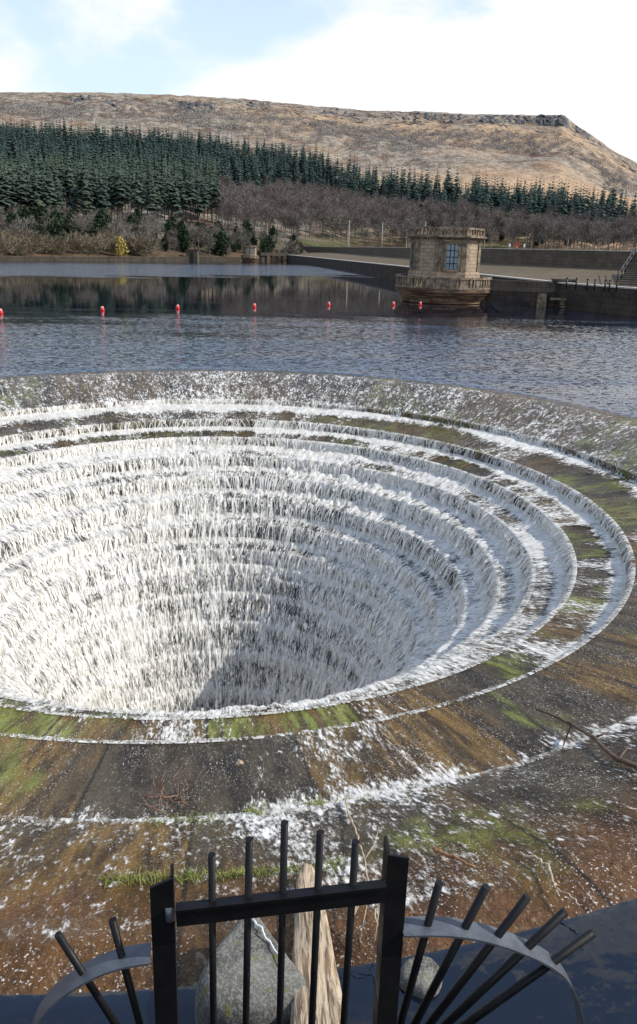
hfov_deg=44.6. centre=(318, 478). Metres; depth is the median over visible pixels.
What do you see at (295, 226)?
bare tree
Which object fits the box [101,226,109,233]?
evergreen tree
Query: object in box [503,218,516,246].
birch tree
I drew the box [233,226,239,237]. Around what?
evergreen tree
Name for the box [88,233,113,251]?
willow shrub
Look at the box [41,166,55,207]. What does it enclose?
pine tree
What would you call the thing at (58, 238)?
willow shrub
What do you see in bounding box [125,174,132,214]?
pine tree
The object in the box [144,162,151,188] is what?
pine tree
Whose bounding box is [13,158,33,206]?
pine tree
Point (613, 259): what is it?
dam crest wall
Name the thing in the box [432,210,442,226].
birch tree
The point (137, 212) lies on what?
evergreen tree
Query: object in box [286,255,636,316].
waterside wall
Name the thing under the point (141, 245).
willow shrub
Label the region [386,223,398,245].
bare tree
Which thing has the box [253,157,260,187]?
conifer
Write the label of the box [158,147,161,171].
conifer
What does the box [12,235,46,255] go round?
willow shrub
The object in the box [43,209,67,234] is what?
evergreen tree
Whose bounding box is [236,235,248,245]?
bare tree
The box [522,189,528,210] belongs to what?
conifer
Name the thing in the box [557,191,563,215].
conifer
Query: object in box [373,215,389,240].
bare tree
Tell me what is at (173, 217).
evergreen tree
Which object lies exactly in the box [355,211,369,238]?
birch tree
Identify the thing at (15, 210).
bare tree
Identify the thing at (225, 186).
birch tree
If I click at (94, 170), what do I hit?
pine tree
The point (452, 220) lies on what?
bare tree
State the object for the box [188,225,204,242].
bare tree
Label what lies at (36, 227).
evergreen tree
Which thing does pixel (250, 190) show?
birch tree
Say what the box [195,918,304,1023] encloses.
boulder
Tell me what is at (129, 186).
pine tree
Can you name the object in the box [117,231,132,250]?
bare tree
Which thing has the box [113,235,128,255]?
blossom bush
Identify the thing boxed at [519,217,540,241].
bare tree
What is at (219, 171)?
conifer
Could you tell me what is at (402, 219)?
birch tree
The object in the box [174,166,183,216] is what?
pine tree
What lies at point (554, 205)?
conifer
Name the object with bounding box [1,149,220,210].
pine wood
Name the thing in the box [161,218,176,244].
evergreen tree
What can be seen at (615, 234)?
bare tree
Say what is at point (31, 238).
willow shrub
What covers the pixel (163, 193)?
pine tree
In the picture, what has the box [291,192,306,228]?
birch tree
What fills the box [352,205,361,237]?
birch tree
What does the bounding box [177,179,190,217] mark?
pine tree
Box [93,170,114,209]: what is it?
pine tree
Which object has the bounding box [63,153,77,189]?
pine tree
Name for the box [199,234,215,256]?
bare tree
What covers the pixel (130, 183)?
pine tree
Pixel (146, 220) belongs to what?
bare tree
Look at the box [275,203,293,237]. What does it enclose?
birch tree
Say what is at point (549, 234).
bare tree
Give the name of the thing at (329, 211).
birch tree
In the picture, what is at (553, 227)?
birch tree
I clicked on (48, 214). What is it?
bare tree
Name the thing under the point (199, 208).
pine tree
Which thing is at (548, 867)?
bent stick
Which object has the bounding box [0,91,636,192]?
scrub
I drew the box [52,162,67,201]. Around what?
pine tree
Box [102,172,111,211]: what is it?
pine tree
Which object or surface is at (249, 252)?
valve tower
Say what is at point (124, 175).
pine tree
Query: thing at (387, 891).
railing gate
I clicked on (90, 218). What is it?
bare tree
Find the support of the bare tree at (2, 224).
on the hillside
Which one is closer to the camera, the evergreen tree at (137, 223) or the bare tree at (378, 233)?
the evergreen tree at (137, 223)
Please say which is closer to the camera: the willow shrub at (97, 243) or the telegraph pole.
the willow shrub at (97, 243)
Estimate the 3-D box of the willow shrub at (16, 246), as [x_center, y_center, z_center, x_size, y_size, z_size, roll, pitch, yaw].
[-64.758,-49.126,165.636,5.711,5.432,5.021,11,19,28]
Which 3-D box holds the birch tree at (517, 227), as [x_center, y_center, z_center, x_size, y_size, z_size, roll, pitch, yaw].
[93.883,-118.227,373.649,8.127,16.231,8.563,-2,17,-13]
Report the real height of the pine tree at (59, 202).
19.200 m
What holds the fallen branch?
on the bellmouth spillway
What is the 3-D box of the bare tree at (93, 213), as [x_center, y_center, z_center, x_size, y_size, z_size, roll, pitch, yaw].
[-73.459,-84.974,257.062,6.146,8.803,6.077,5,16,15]
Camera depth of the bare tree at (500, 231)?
381.73 m
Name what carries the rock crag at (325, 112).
on the hillside
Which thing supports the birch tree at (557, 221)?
on the hillside
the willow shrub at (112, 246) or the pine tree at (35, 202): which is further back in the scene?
the pine tree at (35, 202)
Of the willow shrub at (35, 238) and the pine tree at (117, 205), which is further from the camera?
the pine tree at (117, 205)
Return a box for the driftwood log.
[290,863,341,1023]
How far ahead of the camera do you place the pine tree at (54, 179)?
301.28 m
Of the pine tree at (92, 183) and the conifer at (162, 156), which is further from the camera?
the conifer at (162, 156)
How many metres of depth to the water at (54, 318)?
34.98 m
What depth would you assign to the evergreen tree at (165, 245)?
221.79 m
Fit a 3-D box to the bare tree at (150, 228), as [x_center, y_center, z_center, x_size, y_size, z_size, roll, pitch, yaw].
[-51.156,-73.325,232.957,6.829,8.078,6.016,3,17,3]
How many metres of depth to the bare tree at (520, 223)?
385.90 m
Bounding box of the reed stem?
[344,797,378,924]
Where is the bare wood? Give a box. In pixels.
[231,183,627,249]
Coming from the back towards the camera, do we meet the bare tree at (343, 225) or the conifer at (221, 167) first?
the conifer at (221, 167)
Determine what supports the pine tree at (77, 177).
on the hillside
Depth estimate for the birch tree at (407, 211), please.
366.47 m
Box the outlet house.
[185,249,198,260]
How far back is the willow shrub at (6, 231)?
167.03 m
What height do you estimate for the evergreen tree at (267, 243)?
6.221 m
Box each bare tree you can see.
[0,206,6,220]
[0,220,8,230]
[5,218,39,252]
[6,204,28,213]
[13,215,38,230]
[38,208,54,227]
[40,217,58,233]
[49,204,68,214]
[65,210,96,232]
[78,211,96,226]
[87,210,97,217]
[105,222,126,239]
[109,216,122,228]
[116,210,136,223]
[117,221,134,236]
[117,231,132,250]
[133,221,155,235]
[135,229,154,244]
[141,215,157,225]
[142,213,163,226]
[143,221,159,234]
[145,214,162,225]
[149,220,163,242]
[167,228,177,245]
[170,236,179,252]
[188,225,199,249]
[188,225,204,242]
[190,221,208,235]
[190,226,205,249]
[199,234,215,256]
[206,205,220,220]
[212,225,222,234]
[219,209,233,228]
[225,187,237,202]
[225,230,237,253]
[232,206,252,222]
[234,203,254,220]
[234,225,249,250]
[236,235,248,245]
[253,227,266,243]
[260,206,282,228]
[271,235,282,251]
[283,212,302,234]
[289,218,301,233]
[301,207,323,236]
[313,208,333,234]
[324,213,347,240]
[334,214,353,240]
[354,214,368,231]
[360,228,371,244]
[361,203,379,229]
[367,215,377,228]
[372,223,388,244]
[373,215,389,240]
[374,230,385,246]
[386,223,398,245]
[448,215,457,226]
[455,219,469,227]
[485,221,501,240]
[494,226,504,242]
[501,224,524,246]
[511,218,527,240]
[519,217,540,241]
[541,228,557,248]
[553,231,564,248]
[561,224,578,245]
[564,229,577,248]
[586,229,605,249]
[611,227,624,249]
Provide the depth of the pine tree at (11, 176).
259.16 m
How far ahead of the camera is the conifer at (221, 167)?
468.80 m
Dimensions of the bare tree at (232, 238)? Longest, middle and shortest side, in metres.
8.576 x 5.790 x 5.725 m
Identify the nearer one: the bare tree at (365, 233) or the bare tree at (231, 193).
the bare tree at (365, 233)
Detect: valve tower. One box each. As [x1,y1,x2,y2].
[241,245,258,260]
[395,227,491,304]
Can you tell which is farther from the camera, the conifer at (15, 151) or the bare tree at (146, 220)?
the conifer at (15, 151)
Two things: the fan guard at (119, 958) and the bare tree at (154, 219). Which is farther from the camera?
the bare tree at (154, 219)
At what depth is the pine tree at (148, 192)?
300.56 m
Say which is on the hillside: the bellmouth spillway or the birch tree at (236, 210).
the birch tree at (236, 210)
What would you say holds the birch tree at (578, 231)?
on the hillside
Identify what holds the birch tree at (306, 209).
on the hillside
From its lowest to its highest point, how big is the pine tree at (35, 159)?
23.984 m
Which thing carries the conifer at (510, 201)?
on the hillside
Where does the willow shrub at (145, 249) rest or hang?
on the hillside
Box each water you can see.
[0,260,636,1023]
[0,371,636,935]
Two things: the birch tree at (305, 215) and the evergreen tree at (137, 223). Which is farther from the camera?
the birch tree at (305, 215)
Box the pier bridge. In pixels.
[257,249,287,260]
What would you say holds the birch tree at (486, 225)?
on the hillside
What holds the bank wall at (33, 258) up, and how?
on the hillside
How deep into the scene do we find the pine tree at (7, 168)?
241.20 m
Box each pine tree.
[0,156,17,206]
[0,160,11,204]
[0,171,13,209]
[3,164,17,209]
[5,158,16,207]
[9,159,20,189]
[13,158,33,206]
[14,154,20,175]
[14,168,28,207]
[23,158,31,188]
[25,169,33,207]
[27,161,32,184]
[28,170,46,210]
[29,166,39,196]
[30,153,43,191]
[31,165,41,197]
[37,156,48,184]
[38,160,62,209]
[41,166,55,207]
[45,154,52,182]
[48,154,54,174]
[51,162,59,190]
[52,156,63,190]
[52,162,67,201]
[54,178,65,209]
[57,158,64,182]
[57,183,65,205]
[62,170,68,206]
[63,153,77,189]
[64,160,72,208]
[67,170,80,213]
[70,181,82,212]
[74,157,84,212]
[74,159,80,209]
[75,162,81,212]
[78,158,89,194]
[80,168,95,213]
[80,175,92,210]
[81,164,93,204]
[87,168,98,206]
[88,163,97,209]
[91,164,98,196]
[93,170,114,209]
[95,171,110,212]
[97,161,105,188]
[97,188,109,212]
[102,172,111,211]
[103,167,110,213]
[106,159,115,220]
[109,169,126,216]
[111,161,119,213]
[111,163,128,221]
[113,158,125,213]
[118,166,127,213]
[121,164,126,209]
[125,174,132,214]
[126,167,132,209]
[126,172,131,211]
[130,164,146,207]
[130,167,150,206]
[130,168,136,210]
[131,159,137,201]
[134,172,147,216]
[142,182,160,215]
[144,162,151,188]
[145,177,149,213]
[146,167,153,188]
[147,171,155,196]
[147,175,162,214]
[153,159,163,189]
[153,172,160,216]
[155,179,163,219]
[160,179,166,219]
[161,166,167,210]
[162,178,173,219]
[163,168,173,215]
[169,168,179,214]
[170,180,183,216]
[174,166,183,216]
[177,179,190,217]
[180,170,193,218]
[183,168,196,221]
[188,164,194,215]
[190,185,205,221]
[191,167,204,216]
[196,166,204,215]
[199,180,206,217]
[201,181,211,221]
[206,171,215,222]
[209,177,223,209]
[210,173,221,224]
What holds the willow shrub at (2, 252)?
on the hillside
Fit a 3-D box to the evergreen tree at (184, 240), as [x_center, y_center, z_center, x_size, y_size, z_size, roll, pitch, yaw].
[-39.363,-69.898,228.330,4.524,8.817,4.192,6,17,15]
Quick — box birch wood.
[217,174,636,250]
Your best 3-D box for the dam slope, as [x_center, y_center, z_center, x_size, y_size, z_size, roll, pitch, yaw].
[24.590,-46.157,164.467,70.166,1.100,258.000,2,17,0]
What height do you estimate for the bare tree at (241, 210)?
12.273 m
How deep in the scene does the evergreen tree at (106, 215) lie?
232.32 m
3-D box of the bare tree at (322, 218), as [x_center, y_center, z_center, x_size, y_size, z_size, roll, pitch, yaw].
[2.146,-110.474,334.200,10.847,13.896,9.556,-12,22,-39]
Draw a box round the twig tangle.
[135,757,202,813]
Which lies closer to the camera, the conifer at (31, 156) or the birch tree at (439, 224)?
the birch tree at (439, 224)
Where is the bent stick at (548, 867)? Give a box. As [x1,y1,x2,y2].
[519,851,579,905]
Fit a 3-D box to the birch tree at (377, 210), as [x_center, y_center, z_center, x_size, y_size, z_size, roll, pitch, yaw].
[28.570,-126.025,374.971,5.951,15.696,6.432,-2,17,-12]
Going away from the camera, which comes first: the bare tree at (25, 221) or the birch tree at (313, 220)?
the bare tree at (25, 221)
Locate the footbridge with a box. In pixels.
[485,279,555,306]
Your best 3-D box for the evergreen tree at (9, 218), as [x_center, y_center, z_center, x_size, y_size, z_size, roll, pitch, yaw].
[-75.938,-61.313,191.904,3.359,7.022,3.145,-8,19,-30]
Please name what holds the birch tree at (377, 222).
on the hillside
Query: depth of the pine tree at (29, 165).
324.12 m
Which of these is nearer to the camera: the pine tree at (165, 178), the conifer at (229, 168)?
the pine tree at (165, 178)
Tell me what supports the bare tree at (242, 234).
on the hillside
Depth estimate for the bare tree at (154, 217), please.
256.52 m
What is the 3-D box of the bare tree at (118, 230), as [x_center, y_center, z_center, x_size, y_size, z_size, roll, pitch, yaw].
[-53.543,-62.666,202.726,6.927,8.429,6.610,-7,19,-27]
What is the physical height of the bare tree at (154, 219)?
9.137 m
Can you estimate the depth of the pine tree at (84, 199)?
260.18 m
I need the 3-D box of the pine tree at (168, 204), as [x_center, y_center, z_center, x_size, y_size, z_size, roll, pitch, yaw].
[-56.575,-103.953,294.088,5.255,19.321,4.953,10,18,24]
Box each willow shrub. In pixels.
[0,229,23,249]
[0,232,19,255]
[0,237,12,256]
[5,236,28,255]
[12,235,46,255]
[15,228,41,252]
[15,230,47,252]
[36,233,60,253]
[44,234,70,254]
[54,236,71,254]
[65,231,87,252]
[70,236,91,253]
[80,232,104,248]
[87,234,110,254]
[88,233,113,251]
[102,231,117,251]
[103,235,124,255]
[123,238,135,253]
[124,233,146,255]
[126,234,153,255]
[136,238,155,256]
[149,234,163,250]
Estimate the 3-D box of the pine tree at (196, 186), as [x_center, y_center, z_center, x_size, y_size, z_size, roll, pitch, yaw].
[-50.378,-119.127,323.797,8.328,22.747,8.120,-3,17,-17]
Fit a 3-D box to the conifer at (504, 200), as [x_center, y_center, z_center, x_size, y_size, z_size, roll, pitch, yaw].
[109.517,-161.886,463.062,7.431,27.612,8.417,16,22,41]
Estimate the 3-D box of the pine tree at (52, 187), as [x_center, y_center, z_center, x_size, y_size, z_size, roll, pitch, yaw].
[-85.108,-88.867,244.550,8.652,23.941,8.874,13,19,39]
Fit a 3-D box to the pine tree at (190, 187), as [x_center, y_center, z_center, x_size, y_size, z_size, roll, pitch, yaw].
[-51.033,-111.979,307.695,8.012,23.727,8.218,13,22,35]
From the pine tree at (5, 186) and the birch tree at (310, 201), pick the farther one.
the birch tree at (310, 201)
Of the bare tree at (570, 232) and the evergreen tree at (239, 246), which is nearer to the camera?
the evergreen tree at (239, 246)
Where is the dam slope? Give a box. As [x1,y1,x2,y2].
[298,252,626,285]
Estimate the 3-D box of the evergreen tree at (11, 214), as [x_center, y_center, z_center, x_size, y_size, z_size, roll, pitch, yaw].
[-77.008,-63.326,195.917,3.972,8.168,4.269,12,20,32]
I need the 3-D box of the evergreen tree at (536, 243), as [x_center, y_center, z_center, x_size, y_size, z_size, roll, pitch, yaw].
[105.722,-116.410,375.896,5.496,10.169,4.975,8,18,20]
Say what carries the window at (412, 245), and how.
in the valve tower at (444, 267)
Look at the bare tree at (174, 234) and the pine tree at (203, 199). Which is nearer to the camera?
the bare tree at (174, 234)
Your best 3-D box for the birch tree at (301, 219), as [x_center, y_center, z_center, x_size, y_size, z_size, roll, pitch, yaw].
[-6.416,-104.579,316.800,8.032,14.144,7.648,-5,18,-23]
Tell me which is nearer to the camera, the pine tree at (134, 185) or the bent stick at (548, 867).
the bent stick at (548, 867)
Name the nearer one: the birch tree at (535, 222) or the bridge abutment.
the bridge abutment
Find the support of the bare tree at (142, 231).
on the hillside
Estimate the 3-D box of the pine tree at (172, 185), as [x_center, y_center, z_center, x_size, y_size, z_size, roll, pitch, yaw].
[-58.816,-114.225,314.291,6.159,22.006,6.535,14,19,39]
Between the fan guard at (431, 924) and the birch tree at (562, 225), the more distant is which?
the birch tree at (562, 225)
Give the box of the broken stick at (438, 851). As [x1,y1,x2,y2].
[432,846,475,867]
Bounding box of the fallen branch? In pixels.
[536,708,636,768]
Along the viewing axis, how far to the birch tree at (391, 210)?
367.78 m
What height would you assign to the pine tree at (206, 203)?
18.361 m
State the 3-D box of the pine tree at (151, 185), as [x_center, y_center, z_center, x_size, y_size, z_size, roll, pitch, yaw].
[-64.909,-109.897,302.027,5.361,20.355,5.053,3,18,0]
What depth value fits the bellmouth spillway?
8.38 m
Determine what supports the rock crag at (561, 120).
on the hillside
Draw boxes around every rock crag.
[69,95,91,101]
[106,99,117,107]
[178,100,215,112]
[245,100,269,108]
[317,108,367,119]
[384,112,465,123]
[469,115,535,123]
[536,114,568,127]
[572,124,593,144]
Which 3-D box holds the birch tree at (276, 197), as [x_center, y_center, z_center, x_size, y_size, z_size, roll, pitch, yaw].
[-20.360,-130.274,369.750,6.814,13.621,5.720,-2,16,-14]
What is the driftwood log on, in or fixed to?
on the bellmouth spillway
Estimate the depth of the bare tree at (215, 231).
254.41 m
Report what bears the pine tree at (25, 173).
on the hillside
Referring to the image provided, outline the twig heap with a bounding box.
[335,903,379,940]
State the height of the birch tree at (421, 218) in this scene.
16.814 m
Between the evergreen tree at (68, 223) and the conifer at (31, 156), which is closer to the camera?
the evergreen tree at (68, 223)
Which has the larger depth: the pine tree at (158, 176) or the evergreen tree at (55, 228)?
the pine tree at (158, 176)
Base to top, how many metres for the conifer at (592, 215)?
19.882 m
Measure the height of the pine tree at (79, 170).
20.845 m
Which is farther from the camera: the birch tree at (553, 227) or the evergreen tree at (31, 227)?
the birch tree at (553, 227)
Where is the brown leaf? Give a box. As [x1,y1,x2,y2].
[235,759,243,765]
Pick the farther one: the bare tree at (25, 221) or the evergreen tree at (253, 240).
the evergreen tree at (253, 240)
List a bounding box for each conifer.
[3,134,14,162]
[12,134,18,164]
[29,139,33,168]
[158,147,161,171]
[159,143,164,169]
[177,144,185,169]
[185,144,190,167]
[188,147,195,175]
[216,157,221,182]
[219,151,225,180]
[224,156,228,187]
[226,153,232,187]
[236,159,241,188]
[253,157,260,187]
[484,188,489,210]
[500,186,506,211]
[506,188,512,213]
[509,184,516,214]
[519,190,524,210]
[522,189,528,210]
[525,189,532,215]
[532,185,538,215]
[551,191,556,218]
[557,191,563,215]
[590,200,595,224]
[606,193,615,224]
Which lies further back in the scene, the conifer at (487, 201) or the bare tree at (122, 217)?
the conifer at (487, 201)
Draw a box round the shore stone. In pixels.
[400,956,441,998]
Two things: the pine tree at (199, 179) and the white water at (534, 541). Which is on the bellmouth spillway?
the white water at (534, 541)
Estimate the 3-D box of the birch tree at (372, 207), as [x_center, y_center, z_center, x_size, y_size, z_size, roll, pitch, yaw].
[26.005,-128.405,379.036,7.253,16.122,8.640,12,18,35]
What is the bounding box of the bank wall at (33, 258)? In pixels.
[0,256,264,260]
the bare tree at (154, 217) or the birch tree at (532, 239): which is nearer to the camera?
the bare tree at (154, 217)
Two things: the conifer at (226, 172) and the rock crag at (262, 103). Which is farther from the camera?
the rock crag at (262, 103)
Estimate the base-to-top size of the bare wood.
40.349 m
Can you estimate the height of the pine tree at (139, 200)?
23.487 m
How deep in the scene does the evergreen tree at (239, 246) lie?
260.63 m
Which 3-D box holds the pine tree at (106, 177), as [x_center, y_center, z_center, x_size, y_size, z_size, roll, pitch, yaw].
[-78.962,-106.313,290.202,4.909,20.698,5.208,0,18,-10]
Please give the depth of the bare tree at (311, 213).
321.92 m
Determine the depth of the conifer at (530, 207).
459.71 m
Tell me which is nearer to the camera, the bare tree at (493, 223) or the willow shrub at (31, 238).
the willow shrub at (31, 238)
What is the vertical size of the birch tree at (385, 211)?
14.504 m
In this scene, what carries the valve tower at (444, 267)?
in the water at (54, 318)
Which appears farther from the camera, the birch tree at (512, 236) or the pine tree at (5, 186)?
the birch tree at (512, 236)
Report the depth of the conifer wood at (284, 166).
563.43 m
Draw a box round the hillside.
[0,92,636,259]
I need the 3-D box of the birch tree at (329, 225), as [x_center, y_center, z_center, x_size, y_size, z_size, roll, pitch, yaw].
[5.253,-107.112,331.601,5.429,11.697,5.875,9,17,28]
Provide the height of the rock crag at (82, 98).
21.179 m
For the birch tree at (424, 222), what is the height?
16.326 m
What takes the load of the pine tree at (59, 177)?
on the hillside
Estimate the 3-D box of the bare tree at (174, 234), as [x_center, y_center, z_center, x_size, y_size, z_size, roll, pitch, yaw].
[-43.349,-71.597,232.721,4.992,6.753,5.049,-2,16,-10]
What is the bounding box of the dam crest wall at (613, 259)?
[303,246,636,268]
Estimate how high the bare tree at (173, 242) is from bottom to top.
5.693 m
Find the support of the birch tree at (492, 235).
on the hillside
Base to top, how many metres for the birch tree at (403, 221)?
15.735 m
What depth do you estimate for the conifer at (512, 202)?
456.41 m
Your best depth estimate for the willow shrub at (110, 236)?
199.90 m
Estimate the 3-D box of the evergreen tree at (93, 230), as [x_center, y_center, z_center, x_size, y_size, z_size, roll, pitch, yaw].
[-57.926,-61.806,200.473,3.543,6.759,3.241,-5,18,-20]
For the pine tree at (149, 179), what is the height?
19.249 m
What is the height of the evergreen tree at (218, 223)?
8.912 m
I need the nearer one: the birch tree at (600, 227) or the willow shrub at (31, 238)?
the willow shrub at (31, 238)
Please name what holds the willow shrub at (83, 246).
on the hillside
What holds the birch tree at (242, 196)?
on the hillside
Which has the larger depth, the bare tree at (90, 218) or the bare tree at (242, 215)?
the bare tree at (242, 215)
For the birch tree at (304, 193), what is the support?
on the hillside
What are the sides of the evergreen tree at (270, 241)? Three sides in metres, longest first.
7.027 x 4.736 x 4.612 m
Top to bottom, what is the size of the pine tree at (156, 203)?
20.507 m
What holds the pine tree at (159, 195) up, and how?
on the hillside
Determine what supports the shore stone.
in the water at (54, 318)
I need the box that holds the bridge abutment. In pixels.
[550,278,575,308]
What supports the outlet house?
on the hillside
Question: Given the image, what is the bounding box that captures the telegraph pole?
[348,220,349,246]
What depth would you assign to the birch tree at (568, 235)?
358.74 m
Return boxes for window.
[409,241,414,269]
[443,242,461,271]
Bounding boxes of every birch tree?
[212,196,228,225]
[218,191,228,225]
[219,200,232,228]
[221,182,232,194]
[224,197,236,226]
[232,200,241,226]
[237,190,249,220]
[238,189,252,200]
[243,201,256,234]
[244,179,256,196]
[248,194,262,232]
[253,184,264,200]
[257,202,273,234]
[261,199,277,231]
[272,190,280,216]
[273,202,285,229]
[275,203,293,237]
[277,192,291,209]
[279,190,294,210]
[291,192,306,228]
[295,193,312,227]
[296,200,312,240]
[296,200,314,231]
[296,208,310,236]
[298,191,313,219]
[300,193,315,223]
[309,205,317,234]
[312,198,323,227]
[317,196,330,229]
[319,204,329,234]
[321,203,335,230]
[325,216,333,238]
[341,211,354,242]
[350,210,363,241]
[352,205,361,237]
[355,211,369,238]
[364,204,375,228]
[367,199,376,229]
[372,202,382,216]
[372,213,381,240]
[380,203,390,223]
[380,204,391,220]
[385,206,396,233]
[385,215,396,242]
[395,220,401,239]
[396,207,409,237]
[396,214,403,238]
[398,209,407,237]
[400,216,411,246]
[411,213,424,226]
[418,212,428,226]
[419,215,430,231]
[426,213,440,226]
[427,203,438,218]
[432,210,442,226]
[432,217,445,226]
[454,211,463,226]
[465,213,476,227]
[478,218,491,247]
[485,224,500,247]
[499,216,509,242]
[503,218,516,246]
[504,223,514,247]
[507,218,522,242]
[508,226,517,247]
[521,220,532,248]
[528,231,536,247]
[529,215,541,243]
[534,226,547,248]
[539,219,550,248]
[543,216,560,248]
[550,217,561,247]
[556,217,566,246]
[564,222,574,248]
[574,225,586,249]
[576,228,589,249]
[592,223,604,249]
[600,225,612,249]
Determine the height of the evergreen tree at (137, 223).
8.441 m
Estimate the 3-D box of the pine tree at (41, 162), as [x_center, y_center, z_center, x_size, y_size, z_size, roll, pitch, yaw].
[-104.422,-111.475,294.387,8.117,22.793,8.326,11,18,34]
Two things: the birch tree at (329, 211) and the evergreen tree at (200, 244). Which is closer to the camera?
the evergreen tree at (200, 244)
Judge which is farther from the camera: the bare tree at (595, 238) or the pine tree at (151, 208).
the bare tree at (595, 238)
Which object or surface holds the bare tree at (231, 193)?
on the hillside
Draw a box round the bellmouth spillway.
[0,369,636,994]
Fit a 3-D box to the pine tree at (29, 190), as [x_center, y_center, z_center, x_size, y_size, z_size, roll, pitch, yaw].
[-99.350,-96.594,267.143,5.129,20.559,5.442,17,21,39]
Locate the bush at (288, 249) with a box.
[271,236,303,254]
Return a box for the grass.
[94,791,411,886]
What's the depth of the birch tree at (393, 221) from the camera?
350.24 m
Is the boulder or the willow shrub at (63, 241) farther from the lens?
the willow shrub at (63, 241)
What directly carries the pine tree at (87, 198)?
on the hillside
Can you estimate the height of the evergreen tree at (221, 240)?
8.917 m
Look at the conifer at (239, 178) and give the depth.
467.07 m
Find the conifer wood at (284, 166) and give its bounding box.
[0,116,636,222]
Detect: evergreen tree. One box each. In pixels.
[4,216,16,234]
[5,211,18,224]
[15,206,35,225]
[27,226,37,250]
[31,221,40,234]
[33,205,46,234]
[41,219,66,251]
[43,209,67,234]
[62,213,74,232]
[69,225,84,248]
[85,223,94,237]
[88,225,98,248]
[92,211,109,232]
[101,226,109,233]
[102,212,111,223]
[126,214,133,224]
[133,207,142,219]
[133,219,143,234]
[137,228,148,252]
[160,235,168,250]
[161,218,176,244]
[167,214,177,223]
[175,219,185,244]
[177,225,190,251]
[191,222,202,245]
[195,235,203,247]
[206,233,217,253]
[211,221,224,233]
[214,230,231,255]
[231,238,237,251]
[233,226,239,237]
[236,237,243,249]
[240,220,254,240]
[250,233,257,246]
[259,238,271,252]
[259,243,267,256]
[265,235,275,250]
[268,226,277,247]
[288,234,297,251]
[497,222,505,240]
[532,227,541,245]
[561,237,571,246]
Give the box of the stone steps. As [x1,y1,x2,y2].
[617,245,636,286]
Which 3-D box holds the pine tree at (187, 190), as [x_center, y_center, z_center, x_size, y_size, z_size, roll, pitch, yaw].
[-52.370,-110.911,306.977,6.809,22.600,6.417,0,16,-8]
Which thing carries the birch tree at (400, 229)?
on the hillside
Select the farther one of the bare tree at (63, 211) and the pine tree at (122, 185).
the pine tree at (122, 185)
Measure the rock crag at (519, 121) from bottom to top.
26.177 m
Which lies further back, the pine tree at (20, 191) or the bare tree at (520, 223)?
the bare tree at (520, 223)
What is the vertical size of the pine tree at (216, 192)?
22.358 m
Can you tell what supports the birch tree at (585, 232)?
on the hillside
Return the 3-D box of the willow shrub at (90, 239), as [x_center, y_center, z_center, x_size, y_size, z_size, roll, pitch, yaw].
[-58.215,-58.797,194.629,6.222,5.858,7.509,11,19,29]
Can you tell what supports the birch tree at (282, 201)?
on the hillside
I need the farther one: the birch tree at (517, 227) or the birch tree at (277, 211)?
the birch tree at (517, 227)
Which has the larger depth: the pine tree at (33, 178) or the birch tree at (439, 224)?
the birch tree at (439, 224)
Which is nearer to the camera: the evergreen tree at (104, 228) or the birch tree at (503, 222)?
the evergreen tree at (104, 228)
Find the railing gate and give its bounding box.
[150,820,408,1023]
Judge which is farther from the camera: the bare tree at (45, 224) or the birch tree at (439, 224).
the birch tree at (439, 224)
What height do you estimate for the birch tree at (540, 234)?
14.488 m
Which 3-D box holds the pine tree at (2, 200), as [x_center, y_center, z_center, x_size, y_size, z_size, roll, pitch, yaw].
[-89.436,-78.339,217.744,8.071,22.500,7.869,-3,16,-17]
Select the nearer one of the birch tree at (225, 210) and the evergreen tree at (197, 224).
the evergreen tree at (197, 224)
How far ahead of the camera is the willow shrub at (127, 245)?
201.04 m
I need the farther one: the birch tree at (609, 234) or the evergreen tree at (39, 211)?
the birch tree at (609, 234)
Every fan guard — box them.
[32,917,150,1023]
[397,879,595,1023]
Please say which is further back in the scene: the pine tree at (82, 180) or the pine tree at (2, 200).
the pine tree at (82, 180)
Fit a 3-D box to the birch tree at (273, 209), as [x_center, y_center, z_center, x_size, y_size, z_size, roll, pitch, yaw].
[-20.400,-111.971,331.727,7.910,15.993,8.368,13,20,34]
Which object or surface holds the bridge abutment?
in the water at (54, 318)
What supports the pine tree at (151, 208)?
on the hillside
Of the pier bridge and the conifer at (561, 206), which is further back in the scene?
the conifer at (561, 206)
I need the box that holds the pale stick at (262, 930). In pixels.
[252,918,277,953]
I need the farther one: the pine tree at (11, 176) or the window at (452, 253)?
the pine tree at (11, 176)
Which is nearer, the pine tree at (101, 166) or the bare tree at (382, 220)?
the pine tree at (101, 166)
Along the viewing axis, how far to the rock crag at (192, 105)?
1040.78 m
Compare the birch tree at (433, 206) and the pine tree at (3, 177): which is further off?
the birch tree at (433, 206)
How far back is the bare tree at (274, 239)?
271.41 m
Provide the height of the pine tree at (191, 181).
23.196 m
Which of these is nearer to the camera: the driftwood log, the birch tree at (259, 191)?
the driftwood log
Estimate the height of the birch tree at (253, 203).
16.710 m
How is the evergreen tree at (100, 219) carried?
on the hillside
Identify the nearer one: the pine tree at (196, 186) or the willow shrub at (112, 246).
the willow shrub at (112, 246)
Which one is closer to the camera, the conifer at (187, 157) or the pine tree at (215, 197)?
the pine tree at (215, 197)
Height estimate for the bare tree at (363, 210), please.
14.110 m
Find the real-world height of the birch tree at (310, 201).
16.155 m
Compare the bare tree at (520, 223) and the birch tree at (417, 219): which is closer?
the birch tree at (417, 219)

